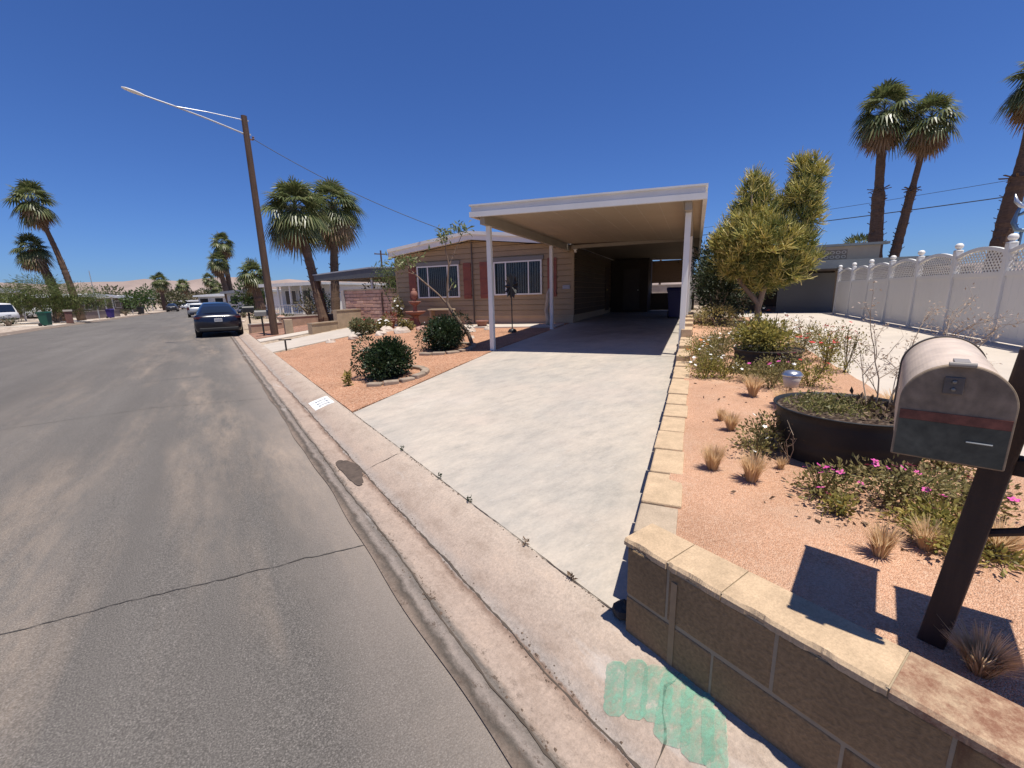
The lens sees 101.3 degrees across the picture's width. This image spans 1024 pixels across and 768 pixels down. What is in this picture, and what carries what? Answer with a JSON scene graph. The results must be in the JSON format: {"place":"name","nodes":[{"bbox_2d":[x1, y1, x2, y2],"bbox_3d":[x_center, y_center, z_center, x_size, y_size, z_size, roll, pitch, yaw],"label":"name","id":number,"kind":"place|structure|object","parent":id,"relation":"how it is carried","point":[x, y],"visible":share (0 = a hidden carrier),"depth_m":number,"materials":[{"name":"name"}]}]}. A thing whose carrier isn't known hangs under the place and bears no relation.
{"place":"outdoors","nodes":[
{"label":"outdoors","id":0,"kind":"place"},
{"bbox_2d":[0,318,92,326],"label":"opposite driveways","id":1,"kind":"structure","parent":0,"point":[37,322],"depth_m":39.16,"materials":[{"name":"concrete"}]},
{"bbox_2d":[0,303,19,324],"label":"parked car","id":2,"kind":"object","parent":1,"relation":"on","point":[9,310],"visible":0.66,"depth_m":34.81,"materials":[{"name":"white paint"}]},
{"bbox_2d":[10,232,65,320],"bbox_3d":[-45.836,-10.275,40.630,3.298,8.410,3.314,-10,15,-34],"label":"fan palm","id":3,"kind":"object","parent":1,"relation":"on","point":[33,257],"visible":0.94,"depth_m":39.82,"materials":[{"name":"green plant"}]},
{"bbox_2d":[2,178,86,320],"bbox_3d":[-44.818,-12.603,40.146,3.716,13.131,3.818,-3,12,-6],"label":"fan palm","id":4,"kind":"object","parent":1,"relation":"on","point":[37,213],"visible":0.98,"depth_m":39.11,"materials":[{"name":"green plant"}]},
{"bbox_2d":[0,308,180,332],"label":"verge","id":5,"kind":"structure","parent":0,"point":[6,329],"depth_m":38.22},
{"bbox_2d":[0,271,116,322],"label":"desert tree","id":6,"kind":"object","parent":5,"relation":"on","point":[24,294],"visible":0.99,"depth_m":38.92,"materials":[{"name":"green plant"}]},
{"bbox_2d":[118,283,158,312],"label":"street tree","id":7,"kind":"object","parent":5,"relation":"on","point":[143,299],"visible":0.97,"depth_m":70.97,"materials":[{"name":"green plant"}]},
{"bbox_2d":[147,271,171,309],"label":"fan palm","id":8,"kind":"object","parent":5,"relation":"on","point":[160,287],"visible":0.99,"depth_m":94.15,"materials":[{"name":"green plant"}]},
{"bbox_2d":[144,287,189,309],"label":"street tree","id":9,"kind":"object","parent":5,"relation":"on","point":[168,295],"visible":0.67,"depth_m":103.36,"materials":[{"name":"green plant"}]},
{"bbox_2d":[230,282,266,312],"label":"street tree","id":10,"kind":"object","parent":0,"point":[248,301],"visible":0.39,"depth_m":47.70,"materials":[{"name":"green plant"}]},
{"bbox_2d":[0,309,511,767],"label":"road","id":11,"kind":"structure","parent":0,"point":[191,576],"depth_m":2.39,"materials":[{"name":"asphalt"}]},
{"bbox_2d":[189,302,243,336],"bbox_3d":[-15.038,-3.354,21.436,2.260,1.631,4.778,-10,15,-34],"label":"parked car","id":12,"kind":"object","parent":11,"relation":"on","point":[208,317],"visible":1,"depth_m":19.74,"materials":[{"name":"blue paint"}]},
{"bbox_2d":[250,320,333,339],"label":"red dirt yard","id":13,"kind":"structure","parent":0,"point":[259,335],"depth_m":19.44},
{"bbox_2d":[264,324,398,352],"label":"neighbour driveway","id":14,"kind":"structure","parent":0,"point":[305,341],"depth_m":15.10,"materials":[{"name":"concrete"}]},
{"bbox_2d":[370,260,396,303],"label":"feathery tree","id":15,"kind":"object","parent":14,"relation":"on","point":[388,274],"visible":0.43,"depth_m":18.96,"materials":[{"name":"green plant"}]},
{"bbox_2d":[274,323,568,411],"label":"gravel yard","id":16,"kind":"structure","parent":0,"point":[323,366],"depth_m":9.38,"materials":[{"name":"gravel"}]},
{"bbox_2d":[347,316,378,335],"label":"flower clump","id":17,"kind":"object","parent":16,"relation":"on","point":[364,326],"visible":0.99,"depth_m":15.07,"materials":[{"name":"green plant"}]},
{"bbox_2d":[349,334,416,381],"bbox_3d":[-2.357,-0.500,7.657,1.104,0.862,1.146,-10,15,-34],"label":"round shrub","id":18,"kind":"object","parent":16,"relation":"on","point":[386,357],"visible":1,"depth_m":7.49,"materials":[{"name":"green plant"}]},
{"bbox_2d":[366,365,429,386],"bbox_3d":[-1.985,-0.156,7.710,0.917,0.189,1.473,-2,12,0],"label":"stone edging","id":19,"kind":"object","parent":16,"relation":"on","point":[424,371],"visible":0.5,"depth_m":7.17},
{"bbox_2d":[405,288,424,326],"bbox_3d":[-3.899,-3.058,16.882,0.840,1.540,0.840,-10,15,-34],"label":"tiered fountain","id":20,"kind":"object","parent":16,"relation":"on","point":[415,314],"visible":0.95,"depth_m":16.76,"materials":[{"name":"ceramic"}]},
{"bbox_2d":[374,219,473,342],"bbox_3d":[-2.063,-2.364,10.224,2.453,3.080,0.638,-2,12,-4],"label":"young tree","id":21,"kind":"object","parent":16,"relation":"on","point":[439,235],"visible":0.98,"depth_m":10.07,"materials":[{"name":"green plant"}]},
{"bbox_2d":[413,310,472,350],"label":"round shrub","id":22,"kind":"object","parent":16,"relation":"on","point":[443,333],"visible":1,"depth_m":10.01,"materials":[{"name":"green plant"}]},
{"bbox_2d":[419,342,476,355],"bbox_3d":[-1.423,-0.849,10.237,1.094,0.215,1.640,2,12,15],"label":"stone edging","id":23,"kind":"object","parent":16,"relation":"on","point":[472,346],"visible":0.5,"depth_m":9.64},
{"bbox_2d":[504,273,518,332],"bbox_3d":[-0.013,-2.488,12.920,0.280,1.817,0.432,-12,16,-41],"label":"wind spinner","id":24,"kind":"object","parent":16,"relation":"on","point":[511,286],"visible":0.97,"depth_m":12.84,"materials":[{"name":"black metal"}]},
{"bbox_2d":[240,305,731,352],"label":"yard","id":25,"kind":"structure","parent":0,"point":[246,323],"depth_m":25.46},
{"bbox_2d":[121,86,278,334],"bbox_3d":[-11.581,-5.917,16.266,0.304,8.900,3.861,10,16,42],"label":"street lamp pole","id":26,"kind":"object","parent":25,"relation":"on","point":[269,299],"visible":0.97,"depth_m":17.18,"materials":[{"name":"brown wood"}]},
{"bbox_2d":[206,250,230,302],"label":"fan palm","id":27,"kind":"object","parent":25,"relation":"on","point":[218,268],"visible":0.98,"depth_m":59.05,"materials":[{"name":"green plant"}]},
{"bbox_2d":[209,231,235,290],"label":"fan palm","id":28,"kind":"object","parent":25,"relation":"on","point":[223,248],"visible":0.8,"depth_m":60.04,"materials":[{"name":"green plant"}]},
{"bbox_2d":[220,289,283,311],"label":"row house","id":29,"kind":"structure","parent":25,"relation":"on","point":[275,295],"depth_m":58.44,"materials":[{"name":"white paint"}]},
{"bbox_2d":[234,257,271,309],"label":"fan palm","id":30,"kind":"object","parent":25,"relation":"on","point":[252,281],"visible":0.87,"depth_m":43.10,"materials":[{"name":"green plant"}]},
{"bbox_2d":[248,313,333,333],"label":"block wall","id":31,"kind":"structure","parent":25,"relation":"on","point":[296,321],"depth_m":22.08,"materials":[{"name":"concrete"}]},
{"bbox_2d":[253,175,331,321],"bbox_3d":[-11.698,-7.367,23.382,3.838,7.907,3.748,-2,12,-1],"label":"fan palm","id":32,"kind":"object","parent":25,"relation":"on","point":[292,228],"visible":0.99,"depth_m":22.50,"materials":[{"name":"green plant"}]},
{"bbox_2d":[258,282,386,317],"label":"porch house","id":33,"kind":"structure","parent":25,"relation":"on","point":[290,292],"depth_m":33.67,"materials":[{"name":"white paint"}]},
{"bbox_2d":[307,309,360,334],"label":"block wall","id":34,"kind":"structure","parent":25,"relation":"on","point":[342,317],"depth_m":18.76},
{"bbox_2d":[303,176,368,313],"bbox_3d":[-11.358,-8.746,27.244,4.029,8.875,4.183,3,13,22],"label":"fan palm","id":35,"kind":"object","parent":25,"relation":"on","point":[344,223],"visible":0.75,"depth_m":26.57,"materials":[{"name":"green plant"}]},
{"bbox_2d":[313,267,395,288],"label":"carport roof","id":36,"kind":"structure","parent":25,"relation":"on","point":[358,275],"depth_m":22.31,"materials":[{"name":"white paint"}]},
{"bbox_2d":[341,288,398,323],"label":"pink block wall","id":37,"kind":"structure","parent":25,"relation":"on","point":[373,303],"depth_m":19.75,"materials":[{"name":"brick"}]},
{"bbox_2d":[387,231,612,324],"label":"manufactured house","id":38,"kind":"structure","parent":25,"relation":"on","point":[581,283],"depth_m":16.38,"materials":[{"name":"beige"}]},
{"bbox_2d":[415,261,460,297],"bbox_3d":[-3.009,-4.238,17.138,2.100,1.420,0.110,4,13,23],"label":"window","id":39,"kind":"structure","parent":38,"relation":"in","point":[434,274],"depth_m":17.12,"materials":[{"name":"glass"}]},
{"bbox_2d":[493,255,543,294],"bbox_3d":[0.209,-4.054,15.774,2.060,1.380,0.110,4,13,23],"label":"window","id":40,"kind":"structure","parent":38,"relation":"in","point":[527,270],"depth_m":15.70,"materials":[{"name":"glass"}]},
{"bbox_2d":[0,262,1023,304],"bbox_3d":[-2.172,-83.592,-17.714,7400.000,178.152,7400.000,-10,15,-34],"label":"mountains","id":41,"kind":"structure","parent":0,"point":[196,284],"depth_m":2494.38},
{"bbox_2d":[0,0,1023,283],"label":"sky","id":42,"kind":"structure","parent":0,"point":[426,111],"materials":[{"name":"blue"}]},
{"bbox_2d":[464,323,563,327],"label":"walkway","id":43,"kind":"structure","parent":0,"point":[521,325],"depth_m":14.81,"materials":[{"name":"concrete"}]},
{"bbox_2d":[353,310,690,607],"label":"driveway","id":44,"kind":"structure","parent":0,"point":[544,442],"depth_m":4.54,"materials":[{"name":"concrete"}]},
{"bbox_2d":[469,183,708,350],"bbox_3d":[4.381,-3.689,15.410,4.540,3.113,16.100,4,13,23],"label":"carport","id":45,"kind":"object","parent":44,"relation":"on","point":[662,223],"visible":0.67,"depth_m":9.36,"materials":[{"name":"white metal"}]},
{"bbox_2d":[612,599,626,620],"bbox_3d":[0.529,1.069,1.986,0.103,0.098,0.115,0,12,5],"label":"stone","id":46,"kind":"object","parent":44,"relation":"on","point":[619,609],"visible":0.69,"depth_m":1.96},
{"bbox_2d":[610,258,651,311],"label":"storage shed","id":47,"kind":"structure","parent":44,"relation":"on","point":[631,285],"depth_m":21.18,"materials":[{"name":"metal"}]},
{"bbox_2d":[623,269,639,309],"bbox_3d":[5.996,-4.759,21.142,0.800,2.000,0.107,4,13,23],"label":"door","id":48,"kind":"structure","parent":47,"relation":"in","point":[631,278],"depth_m":21.15,"materials":[{"name":"metal"}]},
{"bbox_2d":[650,260,694,309],"bbox_3d":[8.336,-5.118,21.779,2.140,2.520,0.110,4,13,23],"label":"privacy screen","id":49,"kind":"object","parent":44,"relation":"on","point":[667,271],"visible":0.61,"depth_m":21.82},
{"bbox_2d":[667,287,680,317],"bbox_3d":[6.269,-3.102,16.029,0.691,1.163,0.761,4,13,23],"label":"wheelie bin","id":50,"kind":"object","parent":44,"relation":"on","point":[674,297],"visible":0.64,"depth_m":15.77,"materials":[{"name":"blue plastic"}]},
{"bbox_2d":[691,306,775,316],"bbox_3d":[29.113,-3.563,20.385,68.624,0.700,28.000,-10,15,-34],"label":"yard base","id":51,"kind":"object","parent":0,"point":[768,308],"visible":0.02,"depth_m":22.04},
{"bbox_2d":[633,312,693,534],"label":"edging wall","id":52,"kind":"structure","parent":51,"relation":"on","point":[661,500],"depth_m":2.77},
{"bbox_2d":[733,241,973,311],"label":"neighboring house","id":53,"kind":"structure","parent":51,"relation":"on","point":[816,293],"depth_m":18.52,"materials":[{"name":"beige paint"}]},
{"bbox_2d":[775,273,835,311],"bbox_3d":[13.192,-4.090,18.936,2.120,1.720,0.060,4,13,23],"label":"garage door","id":54,"kind":"structure","parent":53,"relation":"in","point":[815,294],"depth_m":18.86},
{"bbox_2d":[847,77,928,257],"bbox_3d":[22.012,-11.313,25.389,3.606,12.942,3.676,-10,15,-34],"label":"fan palm","id":55,"kind":"object","parent":51,"relation":"on","point":[880,133],"visible":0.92,"depth_m":24.45,"materials":[{"name":"green plant"}]},
{"bbox_2d":[887,88,967,256],"bbox_3d":[23.311,-10.442,24.199,3.161,11.663,3.223,-10,15,-34],"label":"fan palm","id":56,"kind":"object","parent":51,"relation":"on","point":[926,139],"visible":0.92,"depth_m":23.24,"materials":[{"name":"green plant"}]},
{"bbox_2d":[981,61,1023,271],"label":"fan palm","id":57,"kind":"object","parent":51,"relation":"on","point":[1003,229],"visible":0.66,"depth_m":21.56,"materials":[{"name":"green plant"}]},
{"bbox_2d":[624,523,1023,767],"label":"retaining wall","id":58,"kind":"structure","parent":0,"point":[801,682],"depth_m":1.32,"materials":[{"name":"concrete"}]},
{"bbox_2d":[669,317,1023,706],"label":"flower bed soil","id":59,"kind":"structure","parent":0,"point":[843,571],"depth_m":1.85,"materials":[{"name":"gravel"}]},
{"bbox_2d":[685,353,724,378],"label":"flower clump","id":60,"kind":"object","parent":59,"relation":"on","point":[701,368],"visible":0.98,"depth_m":5.00,"materials":[{"name":"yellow plant"}]},
{"bbox_2d":[691,340,733,369],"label":"flower clump","id":61,"kind":"object","parent":59,"relation":"on","point":[712,349],"visible":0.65,"depth_m":5.50,"materials":[{"name":"green plant"}]},
{"bbox_2d":[698,441,729,470],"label":"dry grass tuft","id":62,"kind":"object","parent":59,"relation":"on","point":[713,456],"visible":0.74,"depth_m":2.54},
{"bbox_2d":[689,302,743,327],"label":"shrub","id":63,"kind":"object","parent":59,"relation":"on","point":[731,313],"visible":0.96,"depth_m":10.68,"materials":[{"name":"green plant"}]},
{"bbox_2d":[680,232,755,318],"bbox_3d":[6.673,-3.533,12.973,2.476,3.067,2.326,-10,15,-34],"label":"dark shrub","id":64,"kind":"object","parent":59,"relation":"on","point":[703,252],"visible":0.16,"depth_m":12.99,"materials":[{"name":"green plant"}]},
{"bbox_2d":[704,327,741,360],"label":"flower clump","id":65,"kind":"object","parent":59,"relation":"on","point":[720,339],"visible":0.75,"depth_m":6.04,"materials":[{"name":"green plant"}]},
{"bbox_2d":[691,255,754,319],"bbox_3d":[5.936,-2.778,12.003,1.879,2.036,1.660,-6,13,-21],"label":"dark shrub","id":66,"kind":"object","parent":59,"relation":"on","point":[717,282],"visible":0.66,"depth_m":11.93,"materials":[{"name":"green plant"}]},
{"bbox_2d":[710,353,744,381],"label":"flower clump","id":67,"kind":"object","parent":59,"relation":"on","point":[725,370],"visible":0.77,"depth_m":4.96,"materials":[{"name":"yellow plant"}]},
{"bbox_2d":[719,410,742,430],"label":"dry grass tuft","id":68,"kind":"object","parent":59,"relation":"on","point":[730,422],"visible":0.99,"depth_m":3.23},
{"bbox_2d":[728,358,773,381],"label":"flower clump","id":69,"kind":"object","parent":59,"relation":"on","point":[749,367],"visible":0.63,"depth_m":4.78,"materials":[{"name":"green plant"}]},
{"bbox_2d":[741,374,766,396],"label":"dry grass tuft","id":70,"kind":"object","parent":59,"relation":"on","point":[753,385],"visible":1,"depth_m":4.15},
{"bbox_2d":[736,450,772,482],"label":"dry grass tuft","id":71,"kind":"object","parent":59,"relation":"on","point":[752,469],"visible":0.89,"depth_m":2.38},
{"bbox_2d":[725,427,790,459],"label":"flower clump","id":72,"kind":"object","parent":59,"relation":"on","point":[760,446],"visible":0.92,"depth_m":2.72,"materials":[{"name":"green plant"}]},
{"bbox_2d":[735,407,786,451],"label":"flower clump","id":73,"kind":"object","parent":59,"relation":"on","point":[763,429],"visible":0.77,"depth_m":2.83,"materials":[{"name":"green plant"}]},
{"bbox_2d":[733,345,803,374],"bbox_3d":[3.199,-0.300,5.282,0.771,0.290,0.771,-10,15,-34],"label":"planter tub","id":74,"kind":"object","parent":59,"relation":"on","point":[750,356],"visible":0.48,"depth_m":5.08,"materials":[{"name":"black plastic"}]},
{"bbox_2d":[729,309,801,351],"bbox_3d":[3.156,-0.648,5.223,0.690,0.586,0.748,-10,15,-34],"label":"shrub","id":75,"kind":"object","parent":74,"relation":"in","point":[764,334],"visible":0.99,"depth_m":5.14,"materials":[{"name":"green plant"}]},
{"bbox_2d":[703,148,834,321],"bbox_3d":[6.428,-3.612,10.602,2.522,4.198,2.394,-3,12,-8],"label":"pencil cactus tree","id":76,"kind":"object","parent":59,"relation":"on","point":[757,243],"visible":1,"depth_m":10.14,"materials":[{"name":"green plant"}]},
{"bbox_2d":[743,359,804,391],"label":"flower clump","id":77,"kind":"object","parent":59,"relation":"on","point":[774,375],"visible":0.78,"depth_m":4.40,"materials":[{"name":"green plant"}]},
{"bbox_2d":[756,347,812,376],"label":"flower clump","id":78,"kind":"object","parent":59,"relation":"on","point":[787,363],"visible":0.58,"depth_m":4.73,"materials":[{"name":"green plant"}]},
{"bbox_2d":[781,370,802,390],"bbox_3d":[2.530,0.055,3.816,0.170,0.375,0.170,-10,15,-34],"label":"solar light","id":79,"kind":"object","parent":59,"relation":"on","point":[791,378],"visible":0.97,"depth_m":3.75,"materials":[{"name":"silver metal"}]},
{"bbox_2d":[785,327,821,359],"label":"flower clump","id":80,"kind":"object","parent":59,"relation":"on","point":[807,344],"visible":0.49,"depth_m":5.73,"materials":[{"name":"green plant"}]},
{"bbox_2d":[784,315,826,349],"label":"flower clump","id":81,"kind":"object","parent":59,"relation":"on","point":[805,332],"visible":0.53,"depth_m":6.57,"materials":[{"name":"green plant"}]},
{"bbox_2d":[781,355,858,389],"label":"flower clump","id":82,"kind":"object","parent":59,"relation":"on","point":[820,371],"visible":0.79,"depth_m":4.34,"materials":[{"name":"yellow plant"}]},
{"bbox_2d":[786,458,863,506],"bbox_3d":[1.639,0.503,2.192,0.315,0.226,0.367,2,13,18],"label":"flower clump","id":83,"kind":"object","parent":59,"relation":"on","point":[818,488],"visible":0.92,"depth_m":2.20,"materials":[{"name":"green plant"}]},
{"bbox_2d":[810,329,842,368],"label":"flower clump","id":84,"kind":"object","parent":59,"relation":"on","point":[826,350],"visible":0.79,"depth_m":5.17,"materials":[{"name":"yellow plant"}]},
{"bbox_2d":[805,319,851,363],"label":"flower clump","id":85,"kind":"object","parent":59,"relation":"on","point":[816,338],"visible":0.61,"depth_m":5.65,"materials":[{"name":"yellow plant"}]},
{"bbox_2d":[815,491,859,519],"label":"flower clump","id":86,"kind":"object","parent":59,"relation":"on","point":[841,509],"visible":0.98,"depth_m":2.02,"materials":[{"name":"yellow plant"}]},
{"bbox_2d":[773,392,922,476],"bbox_3d":[2.143,0.304,2.697,0.822,0.330,0.822,-10,15,-34],"label":"planter tub","id":87,"kind":"object","parent":59,"relation":"on","point":[819,438],"visible":0.54,"depth_m":2.46,"materials":[{"name":"black plastic"}]},
{"bbox_2d":[782,387,894,422],"bbox_3d":[2.151,0.138,2.664,0.716,0.151,0.723,-5,12,-15],"label":"ground cover plant","id":88,"kind":"object","parent":87,"relation":"in","point":[888,408],"visible":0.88,"depth_m":2.65,"materials":[{"name":"green plant"}]},
{"bbox_2d":[841,281,1023,408],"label":"dry shrub","id":89,"kind":"object","parent":87,"relation":"in","point":[915,336],"visible":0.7,"depth_m":2.53,"materials":[{"name":"brown plant"}]},
{"bbox_2d":[827,320,874,372],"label":"flower clump","id":90,"kind":"object","parent":59,"relation":"on","point":[850,345],"visible":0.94,"depth_m":4.92,"materials":[{"name":"green plant"}]},
{"bbox_2d":[694,341,1020,568],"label":"plant litter","id":91,"kind":"object","parent":59,"relation":"on","point":[869,504],"visible":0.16,"depth_m":2.07,"materials":[{"name":"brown plant"}]},
{"bbox_2d":[857,515,908,558],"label":"dry grass tuft","id":92,"kind":"object","parent":59,"relation":"on","point":[883,543],"visible":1,"depth_m":1.71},
{"bbox_2d":[824,453,967,516],"bbox_3d":[1.916,0.492,2.091,0.465,0.261,0.574,-10,15,-34],"label":"flower clump","id":93,"kind":"object","parent":59,"relation":"on","point":[903,476],"visible":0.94,"depth_m":2.05,"materials":[{"name":"green plant"}]},
{"bbox_2d":[875,495,962,547],"bbox_3d":[1.889,0.596,1.870,0.392,0.173,0.385,-1,12,1],"label":"flower clump","id":94,"kind":"object","parent":59,"relation":"on","point":[936,506],"visible":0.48,"depth_m":1.88,"materials":[{"name":"green plant"}]},
{"bbox_2d":[906,514,949,551],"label":"dry grass tuft","id":95,"kind":"object","parent":59,"relation":"on","point":[924,534],"visible":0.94,"depth_m":1.74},
{"bbox_2d":[918,458,975,479],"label":"flower clump","id":96,"kind":"object","parent":59,"relation":"on","point":[941,464],"visible":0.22,"depth_m":2.39,"materials":[{"name":"green plant"}]},
{"bbox_2d":[886,464,1023,523],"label":"flower clump","id":97,"kind":"object","parent":59,"relation":"on","point":[967,486],"visible":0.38,"depth_m":2.04,"materials":[{"name":"green plant"}]},
{"bbox_2d":[899,512,1023,577],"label":"flower clump","id":98,"kind":"object","parent":59,"relation":"on","point":[1015,556],"visible":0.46,"depth_m":1.66,"materials":[{"name":"green plant"}]},
{"bbox_2d":[917,346,1023,649],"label":"mailbox post","id":99,"kind":"object","parent":59,"relation":"on","point":[974,530],"visible":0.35,"depth_m":1.19,"materials":[{"name":"brown paint"}]},
{"bbox_2d":[890,336,1019,470],"bbox_3d":[1.287,0.018,1.245,0.210,0.264,0.551,9,18,41],"label":"mailbox","id":100,"kind":"object","parent":99,"relation":"on","point":[956,400],"visible":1,"depth_m":1.07,"materials":[{"name":"silver metal"}]},
{"bbox_2d":[890,364,1019,470],"bbox_3d":[1.115,0.077,1.061,0.208,0.257,0.029,9,18,41],"label":"door","id":101,"kind":"structure","parent":100,"relation":"in","point":[957,415],"depth_m":1.05,"materials":[{"name":"metal"}]},
{"bbox_2d":[938,616,1023,679],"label":"dry grass tuft","id":102,"kind":"object","parent":59,"relation":"on","point":[981,657],"visible":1,"depth_m":1.19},
{"bbox_2d":[985,515,1023,557],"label":"dry grass tuft","id":103,"kind":"object","parent":59,"relation":"on","point":[1011,541],"visible":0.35,"depth_m":1.66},
{"bbox_2d":[738,312,1023,455],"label":"neighbour driveway","id":104,"kind":"structure","parent":0,"point":[1005,354],"depth_m":8.08,"materials":[{"name":"concrete"}]},
{"bbox_2d":[832,233,1023,345],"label":"vinyl fence","id":105,"kind":"object","parent":104,"relation":"on","point":[902,300],"visible":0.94,"depth_m":9.50,"materials":[{"name":"white paint"}]},
{"bbox_2d":[1010,194,1023,267],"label":"metal ornament","id":106,"kind":"object","parent":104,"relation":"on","point":[1020,205],"visible":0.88,"depth_m":9.95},
{"label":"ground","id":107,"kind":"structure","parent":0,"visible":0},
{"bbox_2d":[0,308,186,336],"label":"curb","id":108,"kind":"structure","parent":107,"relation":"on","point":[28,330],"depth_m":34.66,"materials":[{"name":"concrete"}]},
{"bbox_2d":[227,330,800,767],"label":"kerb","id":109,"kind":"structure","parent":107,"relation":"on","point":[641,702],"depth_m":2.03,"materials":[{"name":"concrete"}]},
{"bbox_2d":[281,393,628,767],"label":"gutter grit","id":110,"kind":"object","parent":109,"relation":"on","point":[572,695],"visible":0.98,"depth_m":2.02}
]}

